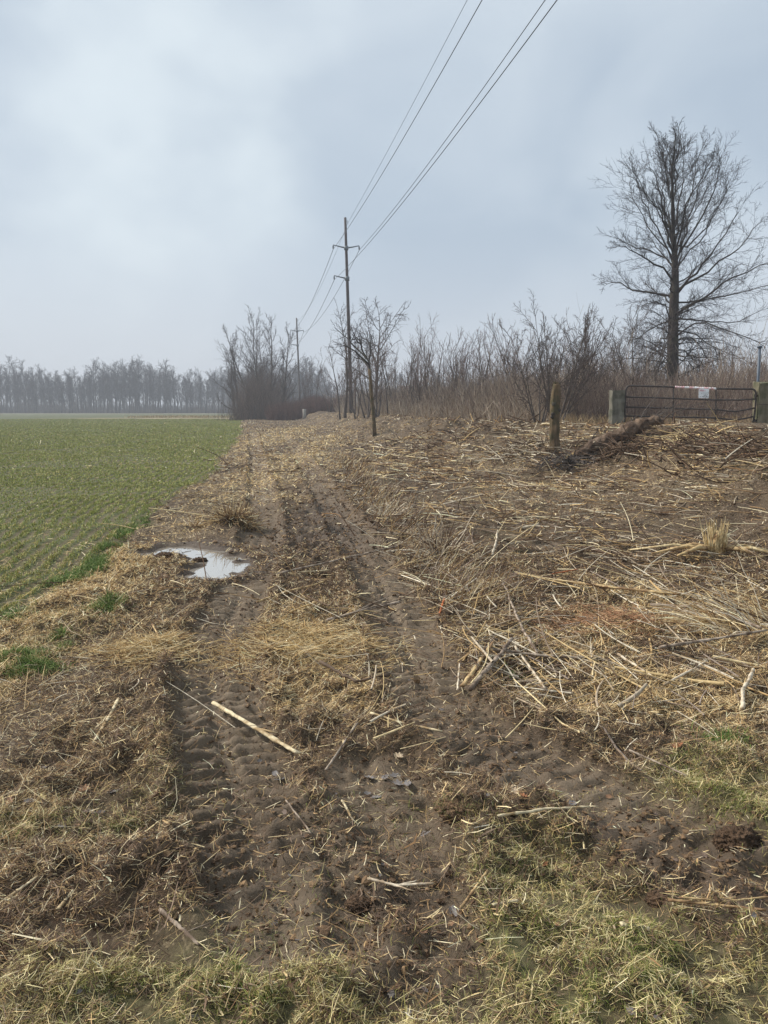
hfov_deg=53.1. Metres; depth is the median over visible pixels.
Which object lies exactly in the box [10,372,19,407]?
forest tree
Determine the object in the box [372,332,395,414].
bare tree
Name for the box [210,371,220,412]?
forest tree
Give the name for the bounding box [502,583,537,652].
long cane
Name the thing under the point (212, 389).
forest tree
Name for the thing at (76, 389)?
forest tree
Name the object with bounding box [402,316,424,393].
bare tree
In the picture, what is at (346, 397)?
bare tree
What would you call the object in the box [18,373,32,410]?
forest tree
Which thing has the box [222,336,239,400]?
bare tree
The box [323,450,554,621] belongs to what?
dead weeds
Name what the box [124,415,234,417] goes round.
field end weeds
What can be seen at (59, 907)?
wood splinter
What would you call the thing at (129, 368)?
forest tree
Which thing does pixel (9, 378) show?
forest tree
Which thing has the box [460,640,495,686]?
split stake
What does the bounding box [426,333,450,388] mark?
bare tree
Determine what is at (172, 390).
forest tree
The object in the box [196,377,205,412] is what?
forest tree
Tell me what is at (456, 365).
bare tree
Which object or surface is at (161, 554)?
mud clod
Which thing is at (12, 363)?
forest tree
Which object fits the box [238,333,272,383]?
bare tree
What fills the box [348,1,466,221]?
power line
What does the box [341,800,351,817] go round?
wood splinter
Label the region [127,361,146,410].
forest tree
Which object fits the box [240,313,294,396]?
bare tree
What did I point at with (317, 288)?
power line
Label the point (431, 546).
weed tuft
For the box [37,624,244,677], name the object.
straw mat
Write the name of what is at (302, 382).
bare tree
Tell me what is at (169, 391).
forest tree
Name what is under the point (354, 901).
mud clod
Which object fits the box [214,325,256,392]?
bare tree
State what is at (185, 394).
forest tree
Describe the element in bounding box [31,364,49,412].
forest tree
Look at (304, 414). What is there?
stub post
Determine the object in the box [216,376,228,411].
forest tree
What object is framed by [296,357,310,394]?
forest tree
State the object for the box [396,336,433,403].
bare tree
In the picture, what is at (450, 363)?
bare tree
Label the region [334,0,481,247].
power line
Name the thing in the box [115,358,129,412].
forest tree
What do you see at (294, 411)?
brush
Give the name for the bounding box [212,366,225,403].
forest tree
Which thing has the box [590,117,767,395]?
oak tree
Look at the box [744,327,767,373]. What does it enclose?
bare tree
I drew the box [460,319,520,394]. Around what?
bare tree
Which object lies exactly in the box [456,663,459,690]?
cut cane
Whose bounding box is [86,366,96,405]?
forest tree
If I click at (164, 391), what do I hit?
forest tree
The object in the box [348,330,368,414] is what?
bare tree
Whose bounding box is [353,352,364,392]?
bare tree
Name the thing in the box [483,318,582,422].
shrub tree
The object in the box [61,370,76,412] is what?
forest tree
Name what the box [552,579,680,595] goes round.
long cane
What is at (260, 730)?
split stick
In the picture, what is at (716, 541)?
grass tuft
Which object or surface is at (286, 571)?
bent twig
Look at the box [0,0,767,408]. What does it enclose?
sky
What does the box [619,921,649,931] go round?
bark slab
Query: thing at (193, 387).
forest tree
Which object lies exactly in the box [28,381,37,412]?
forest tree
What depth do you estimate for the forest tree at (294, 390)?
291.07 m
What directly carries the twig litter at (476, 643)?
on the ground at (236, 741)
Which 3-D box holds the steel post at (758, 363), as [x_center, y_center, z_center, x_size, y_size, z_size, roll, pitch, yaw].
[11.405,-3.804,23.503,0.150,2.501,0.146,0,8,0]
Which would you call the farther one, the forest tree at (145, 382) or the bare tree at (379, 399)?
the forest tree at (145, 382)
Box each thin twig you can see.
[285,800,311,833]
[325,722,357,770]
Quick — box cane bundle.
[326,596,400,620]
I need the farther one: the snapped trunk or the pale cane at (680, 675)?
the snapped trunk
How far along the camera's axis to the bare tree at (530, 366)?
62.97 m
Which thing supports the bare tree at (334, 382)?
on the ground at (236, 741)
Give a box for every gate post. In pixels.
[608,390,624,424]
[751,381,767,423]
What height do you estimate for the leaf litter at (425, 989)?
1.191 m
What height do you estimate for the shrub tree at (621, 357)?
4.783 m
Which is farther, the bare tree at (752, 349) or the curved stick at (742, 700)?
the bare tree at (752, 349)
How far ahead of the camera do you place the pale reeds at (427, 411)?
39.09 m
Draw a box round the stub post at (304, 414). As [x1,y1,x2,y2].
[302,409,305,418]
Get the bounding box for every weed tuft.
[176,511,210,527]
[194,495,268,533]
[362,491,408,517]
[390,508,492,557]
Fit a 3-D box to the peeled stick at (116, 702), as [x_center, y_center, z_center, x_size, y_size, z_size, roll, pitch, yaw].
[-1.395,1.045,3.876,0.022,0.031,0.523,-1,8,-6]
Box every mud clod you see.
[154,552,175,558]
[192,557,207,562]
[344,894,371,913]
[643,888,677,908]
[711,824,761,851]
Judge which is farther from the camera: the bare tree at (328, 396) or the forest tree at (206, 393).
the forest tree at (206, 393)
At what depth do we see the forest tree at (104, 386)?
291.23 m
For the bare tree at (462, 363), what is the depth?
62.46 m
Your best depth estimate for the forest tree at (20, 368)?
316.45 m
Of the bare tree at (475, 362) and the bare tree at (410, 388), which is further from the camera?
the bare tree at (475, 362)
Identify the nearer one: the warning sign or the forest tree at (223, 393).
the warning sign
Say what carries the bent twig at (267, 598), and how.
on the ground at (236, 741)
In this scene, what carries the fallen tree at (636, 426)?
on the ground at (236, 741)
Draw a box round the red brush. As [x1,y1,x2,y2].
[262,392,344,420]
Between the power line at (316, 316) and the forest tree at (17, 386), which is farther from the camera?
the forest tree at (17, 386)
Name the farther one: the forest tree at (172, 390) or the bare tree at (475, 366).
the forest tree at (172, 390)
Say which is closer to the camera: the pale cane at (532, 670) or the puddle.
the pale cane at (532, 670)
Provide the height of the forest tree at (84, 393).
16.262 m
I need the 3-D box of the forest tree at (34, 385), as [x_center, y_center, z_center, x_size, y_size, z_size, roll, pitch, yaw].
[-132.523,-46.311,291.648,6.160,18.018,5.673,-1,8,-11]
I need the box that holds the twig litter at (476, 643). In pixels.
[0,403,767,874]
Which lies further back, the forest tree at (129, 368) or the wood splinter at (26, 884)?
the forest tree at (129, 368)
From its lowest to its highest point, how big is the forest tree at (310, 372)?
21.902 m
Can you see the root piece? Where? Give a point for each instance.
(344, 674)
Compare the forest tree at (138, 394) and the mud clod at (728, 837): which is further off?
the forest tree at (138, 394)
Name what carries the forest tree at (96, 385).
on the ground at (236, 741)
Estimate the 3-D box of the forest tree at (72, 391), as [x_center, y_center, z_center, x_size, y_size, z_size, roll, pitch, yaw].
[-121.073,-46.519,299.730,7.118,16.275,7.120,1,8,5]
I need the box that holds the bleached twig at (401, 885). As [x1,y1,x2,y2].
[367,877,433,890]
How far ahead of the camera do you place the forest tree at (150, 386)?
292.41 m
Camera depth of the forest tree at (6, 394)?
291.81 m
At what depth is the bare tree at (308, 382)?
117.68 m
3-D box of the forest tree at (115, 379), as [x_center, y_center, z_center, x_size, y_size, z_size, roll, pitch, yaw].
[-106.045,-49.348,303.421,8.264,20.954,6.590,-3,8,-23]
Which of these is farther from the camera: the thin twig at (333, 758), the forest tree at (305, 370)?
the forest tree at (305, 370)
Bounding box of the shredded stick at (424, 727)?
[369,712,442,731]
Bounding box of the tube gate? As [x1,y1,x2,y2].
[624,385,757,422]
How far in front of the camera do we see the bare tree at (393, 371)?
68.02 m
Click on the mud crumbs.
(322, 929)
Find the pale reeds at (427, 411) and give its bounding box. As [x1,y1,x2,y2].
[334,391,564,421]
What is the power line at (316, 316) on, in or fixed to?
attached to the power pole at (346, 277)
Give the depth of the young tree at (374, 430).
38.10 m
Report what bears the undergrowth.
on the ground at (236, 741)
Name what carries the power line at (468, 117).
attached to the power pole at (346, 277)
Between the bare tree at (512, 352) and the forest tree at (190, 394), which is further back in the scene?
the forest tree at (190, 394)
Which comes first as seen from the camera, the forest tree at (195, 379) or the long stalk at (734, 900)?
the long stalk at (734, 900)
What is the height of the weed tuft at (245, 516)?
0.503 m
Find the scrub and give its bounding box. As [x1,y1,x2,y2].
[212,352,305,420]
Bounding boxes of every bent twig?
[256,580,325,602]
[276,545,397,573]
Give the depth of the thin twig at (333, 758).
3.48 m
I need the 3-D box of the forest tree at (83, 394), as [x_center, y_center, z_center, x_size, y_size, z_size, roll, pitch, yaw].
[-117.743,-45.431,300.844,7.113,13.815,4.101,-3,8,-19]
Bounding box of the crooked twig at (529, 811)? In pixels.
[497,802,596,816]
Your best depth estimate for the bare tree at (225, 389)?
111.60 m
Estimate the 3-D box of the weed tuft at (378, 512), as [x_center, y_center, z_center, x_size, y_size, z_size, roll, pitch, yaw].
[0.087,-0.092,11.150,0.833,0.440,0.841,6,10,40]
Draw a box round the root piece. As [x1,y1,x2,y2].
[319,660,390,682]
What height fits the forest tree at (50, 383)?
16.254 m
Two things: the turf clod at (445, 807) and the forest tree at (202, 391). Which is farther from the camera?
the forest tree at (202, 391)
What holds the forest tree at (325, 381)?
on the ground at (236, 741)
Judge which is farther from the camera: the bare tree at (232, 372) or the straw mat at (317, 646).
the bare tree at (232, 372)
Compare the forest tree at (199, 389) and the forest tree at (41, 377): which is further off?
the forest tree at (41, 377)
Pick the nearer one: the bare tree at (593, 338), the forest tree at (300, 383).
the bare tree at (593, 338)
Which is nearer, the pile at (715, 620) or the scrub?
the pile at (715, 620)
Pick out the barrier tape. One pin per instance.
(695, 387)
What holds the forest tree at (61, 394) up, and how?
on the ground at (236, 741)
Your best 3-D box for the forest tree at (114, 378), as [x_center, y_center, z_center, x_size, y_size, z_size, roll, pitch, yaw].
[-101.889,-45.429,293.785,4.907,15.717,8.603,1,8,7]
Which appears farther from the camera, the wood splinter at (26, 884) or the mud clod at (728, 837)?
the mud clod at (728, 837)
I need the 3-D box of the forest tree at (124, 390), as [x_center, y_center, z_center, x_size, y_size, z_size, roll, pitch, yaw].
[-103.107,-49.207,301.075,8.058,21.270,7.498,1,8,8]
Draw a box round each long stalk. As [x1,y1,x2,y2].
[668,898,765,910]
[679,896,767,901]
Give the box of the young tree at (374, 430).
[329,314,377,435]
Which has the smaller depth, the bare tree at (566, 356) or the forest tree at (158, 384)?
the bare tree at (566, 356)
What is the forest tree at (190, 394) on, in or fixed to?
on the ground at (236, 741)
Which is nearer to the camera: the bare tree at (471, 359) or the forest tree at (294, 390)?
the bare tree at (471, 359)
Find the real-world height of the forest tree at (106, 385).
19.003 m
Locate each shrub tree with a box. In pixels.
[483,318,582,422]
[511,289,613,420]
[550,301,652,411]
[568,354,654,413]
[596,295,677,393]
[686,359,767,408]
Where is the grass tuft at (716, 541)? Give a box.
[629,516,767,557]
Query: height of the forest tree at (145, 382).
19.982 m
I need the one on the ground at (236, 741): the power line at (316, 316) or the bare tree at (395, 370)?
the bare tree at (395, 370)
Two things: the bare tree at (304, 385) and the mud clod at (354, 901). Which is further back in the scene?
the bare tree at (304, 385)
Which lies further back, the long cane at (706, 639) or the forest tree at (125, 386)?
the forest tree at (125, 386)
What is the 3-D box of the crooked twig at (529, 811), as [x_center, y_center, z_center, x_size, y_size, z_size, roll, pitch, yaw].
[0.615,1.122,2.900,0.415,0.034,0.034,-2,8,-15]
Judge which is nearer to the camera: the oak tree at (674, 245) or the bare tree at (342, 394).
the oak tree at (674, 245)
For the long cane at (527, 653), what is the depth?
4.83 m
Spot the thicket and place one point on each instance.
(472, 389)
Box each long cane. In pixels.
[492,648,592,658]
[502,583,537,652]
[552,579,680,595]
[658,629,766,648]
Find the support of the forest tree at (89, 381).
on the ground at (236, 741)
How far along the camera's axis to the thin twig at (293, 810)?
2.97 m
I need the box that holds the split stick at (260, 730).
[211,701,300,754]
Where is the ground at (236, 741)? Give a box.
[0,411,767,1023]
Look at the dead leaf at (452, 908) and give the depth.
2.53 m
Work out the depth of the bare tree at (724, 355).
55.27 m
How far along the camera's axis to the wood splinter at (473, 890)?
2.48 m
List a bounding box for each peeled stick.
[92,697,119,742]
[288,569,329,573]
[491,530,498,555]
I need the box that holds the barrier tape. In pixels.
[675,386,715,389]
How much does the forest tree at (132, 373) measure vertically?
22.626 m
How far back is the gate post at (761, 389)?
22.61 m
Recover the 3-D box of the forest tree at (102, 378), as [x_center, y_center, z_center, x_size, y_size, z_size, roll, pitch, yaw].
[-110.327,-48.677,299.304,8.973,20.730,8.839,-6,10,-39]
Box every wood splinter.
[0,875,38,901]
[56,889,74,909]
[77,611,101,620]
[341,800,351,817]
[459,869,488,908]
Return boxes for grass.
[0,592,767,1023]
[545,412,750,426]
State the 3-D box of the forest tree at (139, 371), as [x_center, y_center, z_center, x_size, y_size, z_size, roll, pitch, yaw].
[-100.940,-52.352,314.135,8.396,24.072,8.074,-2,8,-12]
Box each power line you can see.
[291,251,332,331]
[293,281,333,345]
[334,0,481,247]
[334,0,556,279]
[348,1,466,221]
[360,0,544,248]
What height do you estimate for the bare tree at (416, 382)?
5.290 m
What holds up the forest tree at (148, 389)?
on the ground at (236, 741)
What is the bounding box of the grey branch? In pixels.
[158,908,212,945]
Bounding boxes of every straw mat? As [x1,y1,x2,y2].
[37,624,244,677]
[165,604,450,694]
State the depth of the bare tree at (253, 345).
110.47 m
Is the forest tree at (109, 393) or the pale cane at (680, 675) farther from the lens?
the forest tree at (109, 393)
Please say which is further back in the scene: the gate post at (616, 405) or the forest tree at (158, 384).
the forest tree at (158, 384)
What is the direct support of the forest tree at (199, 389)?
on the ground at (236, 741)
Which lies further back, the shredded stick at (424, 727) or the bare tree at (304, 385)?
the bare tree at (304, 385)
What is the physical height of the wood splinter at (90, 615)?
0.013 m
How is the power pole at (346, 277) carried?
on the ground at (236, 741)
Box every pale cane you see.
[514,646,545,688]
[617,653,654,678]
[663,660,706,685]
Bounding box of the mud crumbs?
[0,421,767,1023]
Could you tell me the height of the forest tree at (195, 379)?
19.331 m
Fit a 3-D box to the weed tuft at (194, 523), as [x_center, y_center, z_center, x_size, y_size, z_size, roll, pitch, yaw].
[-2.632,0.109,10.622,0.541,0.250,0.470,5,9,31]
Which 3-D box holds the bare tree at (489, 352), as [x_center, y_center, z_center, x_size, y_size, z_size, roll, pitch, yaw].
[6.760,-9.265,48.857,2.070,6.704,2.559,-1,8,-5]
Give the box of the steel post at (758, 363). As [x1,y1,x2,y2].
[756,346,762,381]
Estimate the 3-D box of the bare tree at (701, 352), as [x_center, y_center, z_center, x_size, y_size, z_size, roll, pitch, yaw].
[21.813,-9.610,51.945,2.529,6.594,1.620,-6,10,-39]
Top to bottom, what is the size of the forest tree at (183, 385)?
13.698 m
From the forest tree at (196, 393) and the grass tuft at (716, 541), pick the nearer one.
the grass tuft at (716, 541)
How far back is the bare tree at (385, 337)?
69.51 m
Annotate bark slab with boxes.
[491,899,518,905]
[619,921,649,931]
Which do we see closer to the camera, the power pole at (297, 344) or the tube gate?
the tube gate
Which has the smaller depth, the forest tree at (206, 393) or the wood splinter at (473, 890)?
the wood splinter at (473, 890)
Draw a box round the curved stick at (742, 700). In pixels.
[740,668,754,710]
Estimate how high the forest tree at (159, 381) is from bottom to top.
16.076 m
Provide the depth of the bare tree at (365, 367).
68.55 m
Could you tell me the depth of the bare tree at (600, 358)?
43.83 m
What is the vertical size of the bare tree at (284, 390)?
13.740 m
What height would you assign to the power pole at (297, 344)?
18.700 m
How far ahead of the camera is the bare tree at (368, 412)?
58.29 m
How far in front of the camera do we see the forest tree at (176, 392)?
300.18 m
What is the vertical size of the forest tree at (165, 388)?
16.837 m
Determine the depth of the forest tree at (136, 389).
299.89 m
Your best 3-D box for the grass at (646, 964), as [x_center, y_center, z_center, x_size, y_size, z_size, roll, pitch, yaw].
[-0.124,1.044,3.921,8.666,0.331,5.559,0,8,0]
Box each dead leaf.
[392,779,402,784]
[448,904,458,915]
[672,742,682,747]
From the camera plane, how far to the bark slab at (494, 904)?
2.39 m
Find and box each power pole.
[290,318,303,400]
[332,217,359,412]
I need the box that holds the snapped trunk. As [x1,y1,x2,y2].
[548,368,575,456]
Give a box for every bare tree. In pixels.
[207,337,241,419]
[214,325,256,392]
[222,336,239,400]
[229,305,275,387]
[236,309,288,390]
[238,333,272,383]
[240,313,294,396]
[271,322,303,401]
[288,362,312,403]
[299,362,308,397]
[301,360,320,397]
[308,349,327,397]
[313,376,335,412]
[319,366,344,395]
[320,334,345,419]
[325,299,376,418]
[332,297,410,393]
[333,354,367,418]
[336,367,345,401]
[342,329,396,417]
[348,314,382,412]
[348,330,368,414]
[349,341,396,417]
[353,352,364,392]
[362,339,424,396]
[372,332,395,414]
[373,329,415,400]
[394,341,441,407]
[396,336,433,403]
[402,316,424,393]
[412,330,433,382]
[414,318,437,388]
[415,314,454,399]
[420,344,455,390]
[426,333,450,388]
[437,332,477,386]
[438,327,483,396]
[438,332,465,385]
[446,343,487,383]
[457,344,497,384]
[458,330,483,383]
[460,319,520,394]
[462,335,486,383]
[472,314,500,392]
[480,315,540,384]
[484,313,532,394]
[515,353,551,382]
[550,308,570,369]
[557,333,584,379]
[571,336,622,376]
[584,311,597,370]
[589,334,628,377]
[689,323,717,379]
[701,325,754,381]
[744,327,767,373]
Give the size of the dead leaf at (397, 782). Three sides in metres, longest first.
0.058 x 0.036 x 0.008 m
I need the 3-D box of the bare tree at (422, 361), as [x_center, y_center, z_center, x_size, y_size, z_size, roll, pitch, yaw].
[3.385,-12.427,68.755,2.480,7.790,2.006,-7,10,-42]
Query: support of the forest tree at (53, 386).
on the ground at (236, 741)
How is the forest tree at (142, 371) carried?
on the ground at (236, 741)
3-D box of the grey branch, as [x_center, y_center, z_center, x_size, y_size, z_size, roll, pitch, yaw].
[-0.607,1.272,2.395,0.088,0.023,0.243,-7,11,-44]
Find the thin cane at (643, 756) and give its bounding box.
[629,749,686,775]
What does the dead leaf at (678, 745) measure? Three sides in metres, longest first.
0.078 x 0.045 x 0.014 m
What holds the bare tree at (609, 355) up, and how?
on the ground at (236, 741)
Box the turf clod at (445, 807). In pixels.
[432,793,484,822]
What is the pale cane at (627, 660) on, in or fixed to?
on the ground at (236, 741)
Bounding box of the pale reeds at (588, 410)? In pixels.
[546,358,767,423]
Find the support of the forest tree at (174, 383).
on the ground at (236, 741)
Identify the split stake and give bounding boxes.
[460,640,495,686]
[467,637,513,690]
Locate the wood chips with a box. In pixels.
[0,413,767,1023]
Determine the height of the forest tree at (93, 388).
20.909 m
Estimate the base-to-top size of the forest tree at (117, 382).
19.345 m
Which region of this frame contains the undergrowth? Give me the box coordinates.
[0,370,340,412]
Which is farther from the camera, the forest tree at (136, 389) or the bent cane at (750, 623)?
the forest tree at (136, 389)
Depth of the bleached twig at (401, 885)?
2.50 m
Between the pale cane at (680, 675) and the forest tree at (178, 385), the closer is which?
the pale cane at (680, 675)
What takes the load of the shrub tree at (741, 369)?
on the ground at (236, 741)
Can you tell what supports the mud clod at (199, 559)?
on the ground at (236, 741)
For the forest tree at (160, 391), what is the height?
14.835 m
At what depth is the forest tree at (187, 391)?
301.28 m
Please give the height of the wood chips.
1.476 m
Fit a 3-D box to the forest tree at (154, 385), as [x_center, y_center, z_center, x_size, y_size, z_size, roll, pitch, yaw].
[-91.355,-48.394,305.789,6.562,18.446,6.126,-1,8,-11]
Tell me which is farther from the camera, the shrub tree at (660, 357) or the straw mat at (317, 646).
the shrub tree at (660, 357)
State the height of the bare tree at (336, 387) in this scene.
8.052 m
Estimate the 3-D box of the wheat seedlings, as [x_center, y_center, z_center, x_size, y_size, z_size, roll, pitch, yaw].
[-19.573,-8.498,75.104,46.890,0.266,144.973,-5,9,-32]
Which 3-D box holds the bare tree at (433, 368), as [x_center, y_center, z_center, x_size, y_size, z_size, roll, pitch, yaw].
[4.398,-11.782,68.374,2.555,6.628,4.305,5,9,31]
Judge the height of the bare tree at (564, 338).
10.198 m
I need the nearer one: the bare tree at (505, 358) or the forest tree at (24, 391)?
the bare tree at (505, 358)
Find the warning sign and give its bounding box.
[698,389,708,397]
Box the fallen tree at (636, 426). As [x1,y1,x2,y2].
[527,346,736,475]
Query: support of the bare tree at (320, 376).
on the ground at (236, 741)
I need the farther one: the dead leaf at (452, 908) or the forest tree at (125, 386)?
the forest tree at (125, 386)
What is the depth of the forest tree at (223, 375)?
293.35 m
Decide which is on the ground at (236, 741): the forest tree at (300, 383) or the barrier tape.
the forest tree at (300, 383)
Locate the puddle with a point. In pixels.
(219, 564)
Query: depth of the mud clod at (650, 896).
2.55 m
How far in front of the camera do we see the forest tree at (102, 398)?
295.10 m
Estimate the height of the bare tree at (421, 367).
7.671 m
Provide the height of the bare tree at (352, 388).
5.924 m
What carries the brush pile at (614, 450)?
on the ground at (236, 741)
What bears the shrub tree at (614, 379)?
on the ground at (236, 741)
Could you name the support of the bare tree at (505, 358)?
on the ground at (236, 741)
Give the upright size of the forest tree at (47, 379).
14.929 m
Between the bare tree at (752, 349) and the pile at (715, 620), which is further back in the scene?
the bare tree at (752, 349)
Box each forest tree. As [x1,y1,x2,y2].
[1,355,17,396]
[1,368,15,412]
[2,377,11,411]
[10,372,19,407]
[10,372,22,401]
[10,373,21,400]
[11,360,28,392]
[18,370,32,406]
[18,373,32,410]
[26,367,40,412]
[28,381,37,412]
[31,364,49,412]
[37,369,56,404]
[37,374,47,402]
[44,373,59,405]
[44,377,52,406]
[49,377,64,412]
[55,374,66,412]
[57,380,65,412]
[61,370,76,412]
[64,372,79,411]
[65,370,73,412]
[66,367,87,410]
[75,382,88,412]
[78,371,88,412]
[82,365,96,405]
[83,360,99,412]
[84,357,102,412]
[84,375,98,410]
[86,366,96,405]
[91,362,110,408]
[96,375,105,405]
[97,364,112,410]
[98,366,112,412]
[103,374,112,412]
[106,362,120,397]
[108,372,123,412]
[109,362,123,410]
[113,361,127,411]
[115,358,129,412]
[116,366,128,411]
[121,364,136,408]
[122,362,138,412]
[123,355,143,400]
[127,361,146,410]
[129,371,144,412]
[131,372,138,409]
[133,354,142,400]
[134,359,145,406]
[137,362,160,412]
[138,362,149,405]
[143,364,157,409]
[144,368,155,412]
[145,371,157,412]
[151,369,161,410]
[151,371,165,412]
[153,372,162,404]
[153,376,162,409]
[157,372,175,412]
[158,359,174,406]
[159,371,172,400]
[163,364,179,411]
[168,365,178,409]
[171,375,181,412]
[175,374,183,406]
[176,378,187,412]
[178,374,194,412]
[179,377,192,405]
[184,368,193,408]
[186,383,194,412]
[188,379,197,412]
[191,370,204,412]
[192,366,199,402]
[194,379,202,410]
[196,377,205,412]
[201,371,216,400]
[201,378,212,412]
[203,371,220,412]
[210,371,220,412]
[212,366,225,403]
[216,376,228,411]
[221,369,227,406]
[287,364,300,400]
[293,367,301,399]
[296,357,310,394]
[301,356,315,395]
[301,358,313,395]
[312,367,329,395]
[320,368,332,394]
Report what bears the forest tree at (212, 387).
on the ground at (236, 741)
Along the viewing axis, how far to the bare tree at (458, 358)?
65.42 m
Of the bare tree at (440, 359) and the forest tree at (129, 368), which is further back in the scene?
the forest tree at (129, 368)
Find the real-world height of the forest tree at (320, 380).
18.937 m
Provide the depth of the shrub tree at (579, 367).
25.33 m
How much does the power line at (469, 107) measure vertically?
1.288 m
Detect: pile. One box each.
[393,414,767,482]
[500,597,694,647]
[629,553,767,648]
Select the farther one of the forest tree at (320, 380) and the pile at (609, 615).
the forest tree at (320, 380)
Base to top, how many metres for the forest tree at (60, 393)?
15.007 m
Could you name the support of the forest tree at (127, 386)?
on the ground at (236, 741)
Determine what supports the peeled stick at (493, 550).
on the ground at (236, 741)
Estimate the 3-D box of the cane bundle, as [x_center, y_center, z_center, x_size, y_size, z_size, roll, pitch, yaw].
[-0.127,0.735,5.822,0.170,0.087,0.683,7,11,44]
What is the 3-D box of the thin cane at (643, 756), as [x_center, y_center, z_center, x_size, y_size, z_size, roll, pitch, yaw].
[1.225,1.122,3.444,0.011,0.019,0.295,-6,10,-37]
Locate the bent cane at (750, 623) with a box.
[650,603,762,628]
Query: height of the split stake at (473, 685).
0.095 m
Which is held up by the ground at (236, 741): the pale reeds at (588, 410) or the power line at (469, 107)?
the pale reeds at (588, 410)
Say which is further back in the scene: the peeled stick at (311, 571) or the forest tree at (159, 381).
the forest tree at (159, 381)
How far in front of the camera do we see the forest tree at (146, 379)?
296.84 m
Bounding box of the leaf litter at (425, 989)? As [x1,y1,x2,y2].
[5,489,767,1023]
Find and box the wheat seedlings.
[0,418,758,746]
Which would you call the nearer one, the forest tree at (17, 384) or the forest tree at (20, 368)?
the forest tree at (17, 384)
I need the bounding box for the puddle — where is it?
[141,547,249,579]
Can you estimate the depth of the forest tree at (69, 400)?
291.97 m
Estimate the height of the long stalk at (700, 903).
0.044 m
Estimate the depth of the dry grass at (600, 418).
24.41 m
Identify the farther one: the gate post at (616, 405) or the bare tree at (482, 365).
the bare tree at (482, 365)
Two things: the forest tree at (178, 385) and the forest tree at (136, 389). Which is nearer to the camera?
the forest tree at (136, 389)
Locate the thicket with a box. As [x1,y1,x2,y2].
[314,293,767,421]
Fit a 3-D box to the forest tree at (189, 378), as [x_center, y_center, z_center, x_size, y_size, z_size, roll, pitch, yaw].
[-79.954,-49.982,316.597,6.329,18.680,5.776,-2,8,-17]
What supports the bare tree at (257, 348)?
on the ground at (236, 741)
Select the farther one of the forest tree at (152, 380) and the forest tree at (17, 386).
the forest tree at (152, 380)
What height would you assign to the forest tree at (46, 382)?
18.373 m
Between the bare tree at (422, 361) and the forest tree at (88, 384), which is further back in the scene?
the forest tree at (88, 384)

